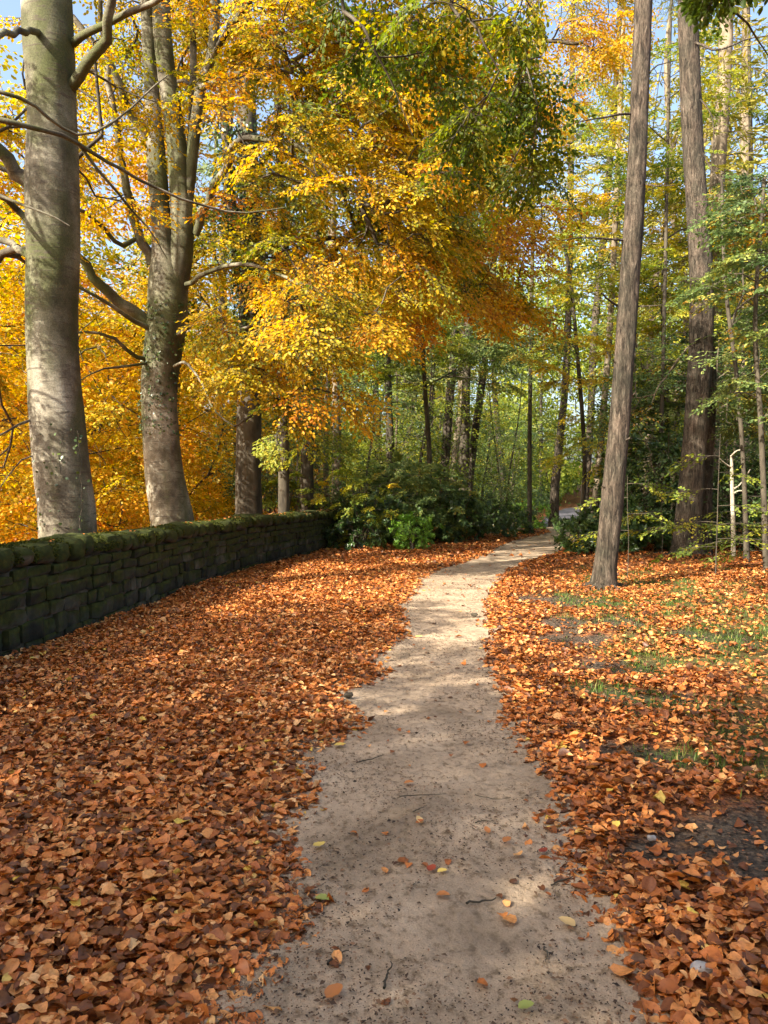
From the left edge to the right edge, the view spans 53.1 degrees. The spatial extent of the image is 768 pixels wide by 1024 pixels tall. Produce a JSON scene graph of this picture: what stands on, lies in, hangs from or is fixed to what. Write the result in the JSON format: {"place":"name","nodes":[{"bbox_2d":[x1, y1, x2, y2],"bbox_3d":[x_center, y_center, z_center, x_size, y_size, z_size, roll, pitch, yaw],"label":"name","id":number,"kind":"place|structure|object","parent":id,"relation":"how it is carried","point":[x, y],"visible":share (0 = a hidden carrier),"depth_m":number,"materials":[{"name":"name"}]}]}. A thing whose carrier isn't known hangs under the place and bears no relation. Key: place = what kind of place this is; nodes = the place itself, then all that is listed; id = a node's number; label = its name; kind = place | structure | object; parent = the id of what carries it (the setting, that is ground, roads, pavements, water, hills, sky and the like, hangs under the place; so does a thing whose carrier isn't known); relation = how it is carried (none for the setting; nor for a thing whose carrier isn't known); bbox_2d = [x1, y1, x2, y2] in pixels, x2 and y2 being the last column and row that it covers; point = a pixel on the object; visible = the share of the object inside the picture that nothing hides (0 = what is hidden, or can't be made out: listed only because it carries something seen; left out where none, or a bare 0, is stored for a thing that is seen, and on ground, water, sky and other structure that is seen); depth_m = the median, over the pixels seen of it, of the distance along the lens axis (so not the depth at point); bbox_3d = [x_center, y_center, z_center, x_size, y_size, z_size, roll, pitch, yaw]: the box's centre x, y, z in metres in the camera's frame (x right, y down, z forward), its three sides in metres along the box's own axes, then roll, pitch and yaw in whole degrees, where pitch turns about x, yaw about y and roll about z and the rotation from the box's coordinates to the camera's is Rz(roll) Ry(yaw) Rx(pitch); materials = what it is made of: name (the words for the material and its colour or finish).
{"place":"outdoors","nodes":[
{"label":"outdoors","id":0,"kind":"place"},
{"bbox_2d":[0,463,767,1023],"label":"ground","id":1,"kind":"structure","parent":0,"point":[748,815],"depth_m":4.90,"materials":[{"name":"brown plant"}]},
{"bbox_2d":[0,218,129,538],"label":"golden beech tree","id":2,"kind":"object","parent":1,"relation":"on","point":[89,446],"visible":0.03,"depth_m":23.59,"materials":[{"name":"orange plant"}]},
{"bbox_2d":[0,44,144,542],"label":"golden beech tree","id":3,"kind":"object","parent":1,"relation":"on","point":[5,65],"visible":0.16,"depth_m":18.68,"materials":[{"name":"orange plant"}]},
{"bbox_2d":[0,265,203,543],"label":"golden beech tree","id":4,"kind":"object","parent":1,"relation":"on","point":[8,507],"visible":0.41,"depth_m":17.75,"materials":[{"name":"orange plant"}]},
{"bbox_2d":[0,161,217,532],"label":"golden beech tree","id":5,"kind":"object","parent":1,"relation":"on","point":[90,290],"visible":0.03,"depth_m":30.60,"materials":[{"name":"yellow plant"}]},
{"bbox_2d":[0,86,262,541],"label":"golden beech tree","id":6,"kind":"object","parent":1,"relation":"on","point":[112,261],"visible":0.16,"depth_m":22.37,"materials":[{"name":"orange plant"}]},
{"bbox_2d":[0,286,263,532],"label":"distant golden woodland","id":7,"kind":"object","parent":1,"relation":"on","point":[183,437],"depth_m":53.00,"materials":[{"name":"yellow plant"}]},
{"bbox_2d":[0,0,284,538],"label":"beech tree","id":8,"kind":"object","parent":1,"relation":"on","point":[47,177],"visible":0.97,"depth_m":10.66,"materials":[{"name":"grey plant"}]},
{"bbox_2d":[0,507,340,660],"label":"stone wall","id":9,"kind":"structure","parent":1,"relation":"on","point":[59,585],"depth_m":9.84,"materials":[{"name":"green stone"}]},
{"bbox_2d":[82,288,276,528],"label":"golden beech tree","id":10,"kind":"object","parent":1,"relation":"on","point":[205,434],"visible":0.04,"depth_m":34.22,"materials":[{"name":"yellow plant"}]},
{"bbox_2d":[81,226,300,530],"bbox_3d":[-7.351,-3.699,27.567,9.098,12.388,9.012,-1,2,-39],"label":"golden beech tree","id":11,"kind":"object","parent":1,"relation":"on","point":[210,510],"visible":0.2,"depth_m":26.15,"materials":[{"name":"yellow plant"}]},
{"bbox_2d":[144,0,292,514],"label":"conifer tree","id":12,"kind":"object","parent":1,"relation":"on","point":[206,166],"visible":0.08,"depth_m":29.44,"materials":[{"name":"plant"}]},
{"bbox_2d":[190,64,266,506],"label":"conifer tree","id":13,"kind":"object","parent":1,"relation":"on","point":[213,259],"visible":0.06,"depth_m":41.73,"materials":[{"name":"plant"}]},
{"bbox_2d":[180,305,331,518],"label":"golden beech tree","id":14,"kind":"object","parent":1,"relation":"on","point":[206,481],"visible":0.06,"depth_m":31.77,"materials":[{"name":"yellow plant"}]},
{"bbox_2d":[182,379,330,512],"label":"understory tree","id":15,"kind":"object","parent":1,"relation":"on","point":[299,460],"visible":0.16,"depth_m":28.37,"materials":[{"name":"green plant"}]},
{"bbox_2d":[195,379,370,512],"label":"understory tree","id":16,"kind":"object","parent":1,"relation":"on","point":[266,475],"visible":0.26,"depth_m":23.84,"materials":[{"name":"green plant"}]},
{"bbox_2d":[261,466,327,512],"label":"bramble bush","id":17,"kind":"object","parent":1,"relation":"on","point":[272,502],"visible":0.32,"depth_m":23.03,"materials":[{"name":"green plant"}]},
{"bbox_2d":[220,19,369,512],"bbox_3d":[-1.939,-6.252,18.005,3.737,15.052,3.266,0,2,0],"label":"ivy clad tree","id":18,"kind":"object","parent":1,"relation":"on","point":[282,457],"visible":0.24,"depth_m":18.02,"materials":[{"name":"green plant"}]},
{"bbox_2d":[261,3,371,508],"bbox_3d":[-2.880,-12.748,33.647,6.116,27.258,6.075,2,0,16],"label":"conifer tree","id":19,"kind":"object","parent":1,"relation":"on","point":[323,244],"visible":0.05,"depth_m":33.17,"materials":[{"name":"plant"}]},
{"bbox_2d":[73,0,562,525],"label":"beech tree","id":20,"kind":"object","parent":1,"relation":"on","point":[413,244],"visible":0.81,"depth_m":12.76,"materials":[{"name":"yellow plant"}]},
{"bbox_2d":[111,0,528,513],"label":"ivy clad tree","id":21,"kind":"object","parent":1,"relation":"on","point":[248,493],"visible":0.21,"depth_m":18.57,"materials":[{"name":"yellow plant"}]},
{"bbox_2d":[294,226,359,506],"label":"larch tree","id":22,"kind":"object","parent":1,"relation":"on","point":[325,469],"visible":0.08,"depth_m":28.86,"materials":[{"name":"brown plant"}]},
{"bbox_2d":[290,109,374,504],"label":"larch tree","id":23,"kind":"object","parent":1,"relation":"on","point":[336,465],"visible":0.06,"depth_m":26.79,"materials":[{"name":"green plant"}]},
{"bbox_2d":[308,485,371,544],"bbox_3d":[-1.279,0.227,22.409,2.437,2.035,2.243,0,2,0],"label":"rhododendron bush","id":24,"kind":"object","parent":1,"relation":"on","point":[342,503],"visible":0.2,"depth_m":21.98,"materials":[{"name":"green plant"}]},
{"bbox_2d":[310,459,404,548],"bbox_3d":[-0.659,-0.184,21.573,2.792,2.602,2.631,1,2,30],"label":"bramble bush","id":25,"kind":"object","parent":1,"relation":"on","point":[361,496],"visible":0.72,"depth_m":21.04,"materials":[{"name":"green plant"}]},
{"bbox_2d":[323,508,396,550],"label":"rhododendron bush","id":26,"kind":"object","parent":1,"relation":"on","point":[371,541],"visible":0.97,"depth_m":20.26,"materials":[{"name":"green plant"}]},
{"bbox_2d":[290,370,438,509],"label":"understory tree","id":27,"kind":"object","parent":1,"relation":"on","point":[370,449],"visible":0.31,"depth_m":26.91,"materials":[{"name":"green plant"}]},
{"bbox_2d":[340,476,436,543],"bbox_3d":[0.035,0.035,22.702,3.138,2.238,3.000,0,2,0],"label":"rhododendron bush","id":28,"kind":"object","parent":1,"relation":"on","point":[396,501],"visible":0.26,"depth_m":21.92,"materials":[{"name":"green plant"}]},
{"bbox_2d":[330,342,461,471],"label":"understory tree","id":29,"kind":"object","parent":1,"relation":"on","point":[397,430],"visible":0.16,"depth_m":34.75,"materials":[{"name":"green plant"}]},
{"bbox_2d":[339,3,459,509],"bbox_3d":[0.067,-9.743,28.768,4.773,21.459,4.588,-3,3,-23],"label":"conifer tree","id":30,"kind":"object","parent":1,"relation":"on","point":[389,384],"visible":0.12,"depth_m":28.81,"materials":[{"name":"green plant"}]},
{"bbox_2d":[347,359,456,481],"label":"understory tree","id":31,"kind":"object","parent":1,"relation":"on","point":[367,452],"visible":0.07,"depth_m":49.55,"materials":[{"name":"green plant"}]},
{"bbox_2d":[333,450,487,543],"bbox_3d":[0.778,-0.310,23.978,4.959,3.216,4.958,0,2,0],"label":"bush","id":32,"kind":"object","parent":1,"relation":"on","point":[424,483],"visible":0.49,"depth_m":22.94,"materials":[{"name":"green plant"}]},
{"bbox_2d":[388,511,442,551],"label":"green shrub","id":33,"kind":"object","parent":1,"relation":"on","point":[408,537],"visible":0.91,"depth_m":20.38,"materials":[{"name":"green plant"}]},
{"bbox_2d":[329,333,506,510],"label":"understory tree","id":34,"kind":"object","parent":1,"relation":"on","point":[421,446],"visible":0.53,"depth_m":29.03,"materials":[{"name":"green plant"}]},
{"bbox_2d":[365,398,494,498],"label":"understory tree","id":35,"kind":"object","parent":1,"relation":"on","point":[439,424],"visible":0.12,"depth_m":40.32,"materials":[{"name":"green plant"}]},
{"bbox_2d":[382,229,495,460],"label":"conifer tree","id":36,"kind":"object","parent":1,"relation":"on","point":[437,367],"visible":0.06,"depth_m":36.69,"materials":[{"name":"green plant"}]},
{"bbox_2d":[338,299,542,498],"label":"hazel tree","id":37,"kind":"object","parent":1,"relation":"on","point":[466,354],"visible":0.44,"depth_m":25.30,"materials":[{"name":"green plant"}]},
{"bbox_2d":[395,411,500,518],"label":"understory tree","id":38,"kind":"object","parent":1,"relation":"on","point":[451,452],"visible":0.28,"depth_m":32.90,"materials":[{"name":"green plant"}]},
{"bbox_2d":[405,489,494,544],"bbox_3d":[1.966,0.254,23.483,2.861,1.955,3.049,0,2,0],"label":"rhododendron bush","id":39,"kind":"object","parent":1,"relation":"on","point":[472,520],"visible":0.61,"depth_m":22.98,"materials":[{"name":"green plant"}]},
{"bbox_2d":[393,353,513,475],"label":"understory tree","id":40,"kind":"object","parent":1,"relation":"on","point":[502,395],"visible":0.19,"depth_m":44.13,"materials":[{"name":"green plant"}]},
{"bbox_2d":[392,0,534,490],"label":"conifer tree","id":41,"kind":"object","parent":1,"relation":"on","point":[464,436],"visible":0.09,"depth_m":30.06,"materials":[{"name":"green plant"}]},
{"bbox_2d":[406,1,522,519],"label":"conifer tree","id":42,"kind":"object","parent":1,"relation":"on","point":[447,428],"visible":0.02,"depth_m":31.84,"materials":[{"name":"plant"}]},
{"bbox_2d":[416,374,515,472],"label":"understory tree","id":43,"kind":"object","parent":1,"relation":"on","point":[482,419],"visible":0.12,"depth_m":52.80,"materials":[{"name":"green plant"}]},
{"bbox_2d":[426,261,519,483],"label":"conifer tree","id":44,"kind":"object","parent":1,"relation":"on","point":[458,429],"visible":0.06,"depth_m":35.29,"materials":[{"name":"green plant"}]},
{"bbox_2d":[297,0,662,510],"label":"copper beech tree","id":45,"kind":"object","parent":1,"relation":"on","point":[499,301],"visible":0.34,"depth_m":17.49,"materials":[{"name":"orange plant"}]},
{"bbox_2d":[442,493,518,538],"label":"rhododendron bush","id":46,"kind":"object","parent":1,"relation":"on","point":[503,521],"visible":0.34,"depth_m":25.04,"materials":[{"name":"green plant"}]},
{"bbox_2d":[436,409,537,510],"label":"understory tree","id":47,"kind":"object","parent":1,"relation":"on","point":[487,436],"visible":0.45,"depth_m":36.20,"materials":[{"name":"green plant"}]},
{"bbox_2d":[447,197,547,496],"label":"larch tree","id":48,"kind":"object","parent":1,"relation":"on","point":[475,425],"visible":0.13,"depth_m":30.79,"materials":[{"name":"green plant"}]},
{"bbox_2d":[455,206,545,502],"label":"conifer tree","id":49,"kind":"object","parent":1,"relation":"on","point":[495,400],"visible":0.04,"depth_m":47.31,"materials":[{"name":"green wood"}]},
{"bbox_2d":[434,352,576,518],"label":"understory tree","id":50,"kind":"object","parent":1,"relation":"on","point":[523,453],"visible":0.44,"depth_m":40.36,"materials":[{"name":"green plant"}]},
{"bbox_2d":[474,422,551,519],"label":"understory tree","id":51,"kind":"object","parent":1,"relation":"on","point":[534,459],"visible":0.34,"depth_m":45.19,"materials":[{"name":"green plant"}]},
{"bbox_2d":[487,503,539,533],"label":"rhododendron bush","id":52,"kind":"object","parent":1,"relation":"on","point":[522,521],"visible":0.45,"depth_m":27.78,"materials":[{"name":"green plant"}]},
{"bbox_2d":[262,215,767,506],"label":"distant woodland","id":53,"kind":"object","parent":1,"relation":"on","point":[516,400],"visible":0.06,"depth_m":65.89,"materials":[{"name":"green plant"}]},
{"bbox_2d":[470,382,564,492],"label":"understory tree","id":54,"kind":"object","parent":1,"relation":"on","point":[505,417],"visible":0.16,"depth_m":60.45,"materials":[{"name":"green plant"}]},
{"bbox_2d":[509,498,550,528],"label":"bramble bush","id":55,"kind":"object","parent":1,"relation":"on","point":[537,523],"visible":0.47,"depth_m":30.86,"materials":[{"name":"green plant"}]},
{"bbox_2d":[295,0,767,235],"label":"overhanging beech tree","id":56,"kind":"object","parent":1,"relation":"on","point":[384,47],"visible":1,"depth_m":7.60,"materials":[{"name":"green plant"}]},
{"bbox_2d":[516,227,566,506],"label":"conifer tree","id":57,"kind":"object","parent":1,"relation":"on","point":[541,405],"visible":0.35,"depth_m":61.32,"materials":[{"name":"green plant"}]},
{"bbox_2d":[434,1,653,532],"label":"hazel tree","id":58,"kind":"object","parent":1,"relation":"on","point":[584,148],"visible":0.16,"depth_m":27.53,"materials":[{"name":"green plant"}]},
{"bbox_2d":[503,364,600,502],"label":"understory tree","id":59,"kind":"object","parent":1,"relation":"on","point":[568,463],"visible":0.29,"depth_m":60.86,"materials":[{"name":"green plant"}]},
{"bbox_2d":[346,478,759,523],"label":"undergrowth","id":60,"kind":"object","parent":1,"relation":"on","point":[534,497],"visible":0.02,"depth_m":54.69,"materials":[{"name":"green plant"}]},
{"bbox_2d":[463,114,664,538],"bbox_3d":[5.101,-5.463,22.963,7.107,13.129,4.435,0,2,0],"label":"hazel tree","id":61,"kind":"object","parent":1,"relation":"on","point":[575,341],"visible":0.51,"depth_m":22.71,"materials":[{"name":"green plant"}]},
{"bbox_2d":[525,0,618,526],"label":"larch tree","id":62,"kind":"object","parent":1,"relation":"on","point":[554,492],"visible":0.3,"depth_m":36.72,"materials":[{"name":"plant"}]},
{"bbox_2d":[551,503,627,554],"bbox_3d":[5.257,0.489,19.587,1.904,1.444,1.987,0,2,0],"label":"laurel bush","id":63,"kind":"object","parent":1,"relation":"on","point":[571,527],"visible":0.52,"depth_m":19.35,"materials":[{"name":"green plant"}]},
{"bbox_2d":[554,3,656,514],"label":"larch tree","id":64,"kind":"object","parent":1,"relation":"on","point":[595,307],"visible":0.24,"depth_m":32.66,"materials":[{"name":"plant"}]},
{"bbox_2d":[556,1,668,512],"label":"larch tree","id":65,"kind":"object","parent":1,"relation":"on","point":[615,233],"visible":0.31,"depth_m":25.74,"materials":[{"name":"green plant"}]},
{"bbox_2d":[573,490,654,551],"bbox_3d":[5.764,0.270,19.155,2.054,1.832,2.133,0,2,0],"label":"laurel bush","id":66,"kind":"object","parent":1,"relation":"on","point":[632,506],"visible":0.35,"depth_m":18.91,"materials":[{"name":"green plant"}]},
{"bbox_2d":[558,0,678,590],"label":"pine tree","id":67,"kind":"object","parent":1,"relation":"on","point":[604,573],"visible":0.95,"depth_m":12.39,"materials":[{"name":"brown plant"}]},
{"bbox_2d":[567,89,683,428],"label":"conifer tree","id":68,"kind":"object","parent":1,"relation":"on","point":[599,328],"visible":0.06,"depth_m":32.30,"materials":[{"name":"green plant"}]},
{"bbox_2d":[568,476,684,576],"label":"beech sapling","id":69,"kind":"object","parent":1,"relation":"on","point":[656,493],"visible":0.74,"depth_m":13.96,"materials":[{"name":"green plant"}]},
{"bbox_2d":[519,231,753,503],"bbox_3d":[8.071,-4.080,25.108,7.398,10.355,7.270,1,2,39],"label":"understory tree","id":70,"kind":"object","parent":1,"relation":"on","point":[613,331],"visible":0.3,"depth_m":24.79,"materials":[{"name":"green plant"}]},
{"bbox_2d":[622,506,673,551],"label":"laurel bush","id":71,"kind":"object","parent":1,"relation":"on","point":[656,537],"visible":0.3,"depth_m":19.62,"materials":[{"name":"green plant"}]},
{"bbox_2d":[535,564,767,797],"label":"grass","id":72,"kind":"structure","parent":1,"relation":"on","point":[599,686],"depth_m":8.09,"materials":[{"name":"green plant"}]},
{"bbox_2d":[568,337,737,508],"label":"understory tree","id":73,"kind":"object","parent":1,"relation":"on","point":[675,427],"visible":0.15,"depth_m":26.80,"materials":[{"name":"green plant"}]},
{"bbox_2d":[591,424,721,544],"bbox_3d":[7.569,-0.684,21.536,3.340,3.647,3.425,-1,2,-22],"label":"laurel bush","id":74,"kind":"object","parent":1,"relation":"on","point":[652,448],"visible":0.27,"depth_m":21.12,"materials":[{"name":"green plant"}]},
{"bbox_2d":[571,302,742,505],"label":"understory tree","id":75,"kind":"object","parent":1,"relation":"on","point":[594,328],"visible":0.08,"depth_m":30.64,"materials":[{"name":"green plant"}]},
{"bbox_2d":[595,0,725,507],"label":"conifer tree","id":76,"kind":"object","parent":1,"relation":"on","point":[665,78],"visible":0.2,"depth_m":28.26,"materials":[{"name":"green plant"}]},
{"bbox_2d":[586,158,735,513],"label":"hazel tree","id":77,"kind":"object","parent":1,"relation":"on","point":[650,291],"visible":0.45,"depth_m":22.72,"materials":[{"name":"green plant"}]},
{"bbox_2d":[620,499,714,561],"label":"beech sapling","id":78,"kind":"object","parent":1,"relation":"on","point":[630,518],"visible":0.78,"depth_m":16.95,"materials":[{"name":"green plant"}]},
{"bbox_2d":[579,327,767,549],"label":"understory tree","id":79,"kind":"object","parent":1,"relation":"on","point":[651,467],"visible":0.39,"depth_m":20.51,"materials":[{"name":"green plant"}]},
{"bbox_2d":[594,0,766,505],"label":"hazel tree","id":80,"kind":"object","parent":1,"relation":"on","point":[666,163],"visible":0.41,"depth_m":21.72,"materials":[{"name":"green plant"}]},
{"bbox_2d":[617,16,748,515],"bbox_3d":[11.922,-11.326,29.819,5.578,24.528,5.246,1,1,5],"label":"conifer tree","id":81,"kind":"object","parent":1,"relation":"on","point":[674,147],"visible":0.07,"depth_m":29.78,"materials":[{"name":"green plant"}]},
{"bbox_2d":[619,0,767,558],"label":"pine tree","id":82,"kind":"object","parent":1,"relation":"on","point":[698,430],"visible":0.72,"depth_m":17.89,"materials":[{"name":"brown plant"}]},
{"bbox_2d":[639,14,757,414],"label":"conifer tree","id":83,"kind":"object","parent":1,"relation":"on","point":[734,145],"visible":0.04,"depth_m":33.80,"materials":[{"name":"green plant"}]},
{"bbox_2d":[637,434,767,573],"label":"beech sapling","id":84,"kind":"object","parent":1,"relation":"on","point":[679,554],"visible":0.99,"depth_m":13.94,"materials":[{"name":"green plant"}]},
{"bbox_2d":[644,1,767,537],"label":"larch tree","id":85,"kind":"object","parent":1,"relation":"on","point":[725,57],"visible":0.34,"depth_m":23.49,"materials":[{"name":"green plant"}]},
{"bbox_2d":[651,2,764,521],"bbox_3d":[14.479,-12.570,32.361,6.128,26.945,5.763,-1,1,34],"label":"conifer tree","id":86,"kind":"object","parent":1,"relation":"on","point":[706,142],"visible":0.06,"depth_m":32.54,"materials":[{"name":"green plant"}]},
{"bbox_2d":[653,389,767,542],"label":"understory tree","id":87,"kind":"object","parent":1,"relation":"on","point":[726,457],"visible":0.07,"depth_m":22.29,"materials":[{"name":"green plant"}]},
{"bbox_2d":[666,150,767,570],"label":"hazel tree","id":88,"kind":"object","parent":1,"relation":"on","point":[700,291],"visible":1,"depth_m":14.97,"materials":[{"name":"green plant"}]},
{"bbox_2d":[677,523,761,567],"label":"beech sapling","id":89,"kind":"object","parent":1,"relation":"on","point":[710,560],"visible":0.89,"depth_m":15.15,"materials":[{"name":"green plant"}]},
{"bbox_2d":[680,4,767,533],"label":"hazel tree","id":90,"kind":"object","parent":1,"relation":"on","point":[750,110],"visible":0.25,"depth_m":24.94,"materials":[{"name":"green plant"}]},
{"bbox_2d":[682,502,767,560],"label":"beech sapling","id":91,"kind":"object","parent":1,"relation":"on","point":[712,525],"visible":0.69,"depth_m":17.15,"materials":[{"name":"green plant"}]},
{"bbox_2d":[684,164,767,561],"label":"hazel tree","id":92,"kind":"object","parent":1,"relation":"on","point":[733,323],"visible":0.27,"depth_m":17.84,"materials":[{"name":"green plant"}]},
{"bbox_2d":[688,2,767,522],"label":"larch tree","id":93,"kind":"object","parent":1,"relation":"on","point":[744,121],"visible":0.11,"depth_m":30.45,"materials":[{"name":"green plant"}]},
{"bbox_2d":[720,450,750,555],"bbox_3d":[7.804,-0.105,17.205,0.656,2.593,0.320,0,2,9],"label":"broken snag","id":94,"kind":"object","parent":1,"relation":"on","point":[732,503],"visible":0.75,"depth_m":17.26,"materials":[{"name":"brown wood"}]},
{"bbox_2d":[712,451,767,550],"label":"laurel bush","id":95,"kind":"object","parent":1,"relation":"on","point":[738,496],"visible":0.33,"depth_m":19.77,"materials":[{"name":"green plant"}]},
{"bbox_2d":[714,351,767,515],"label":"understory tree","id":96,"kind":"object","parent":1,"relation":"on","point":[750,446],"visible":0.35,"depth_m":19.93,"materials":[{"name":"green plant"}]},
{"bbox_2d":[0,0,767,462],"label":"sky","id":97,"kind":"structure","parent":0,"point":[8,8],"materials":[{"name":"white"}]},
{"bbox_2d":[148,527,669,1023],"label":"path","id":98,"kind":"structure","parent":0,"point":[472,941],"depth_m":3.28,"materials":[{"name":"beige sand"}]},
{"bbox_2d":[184,570,767,1023],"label":"path debris","id":99,"kind":"object","parent":98,"relation":"on","point":[548,996],"visible":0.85,"depth_m":3.37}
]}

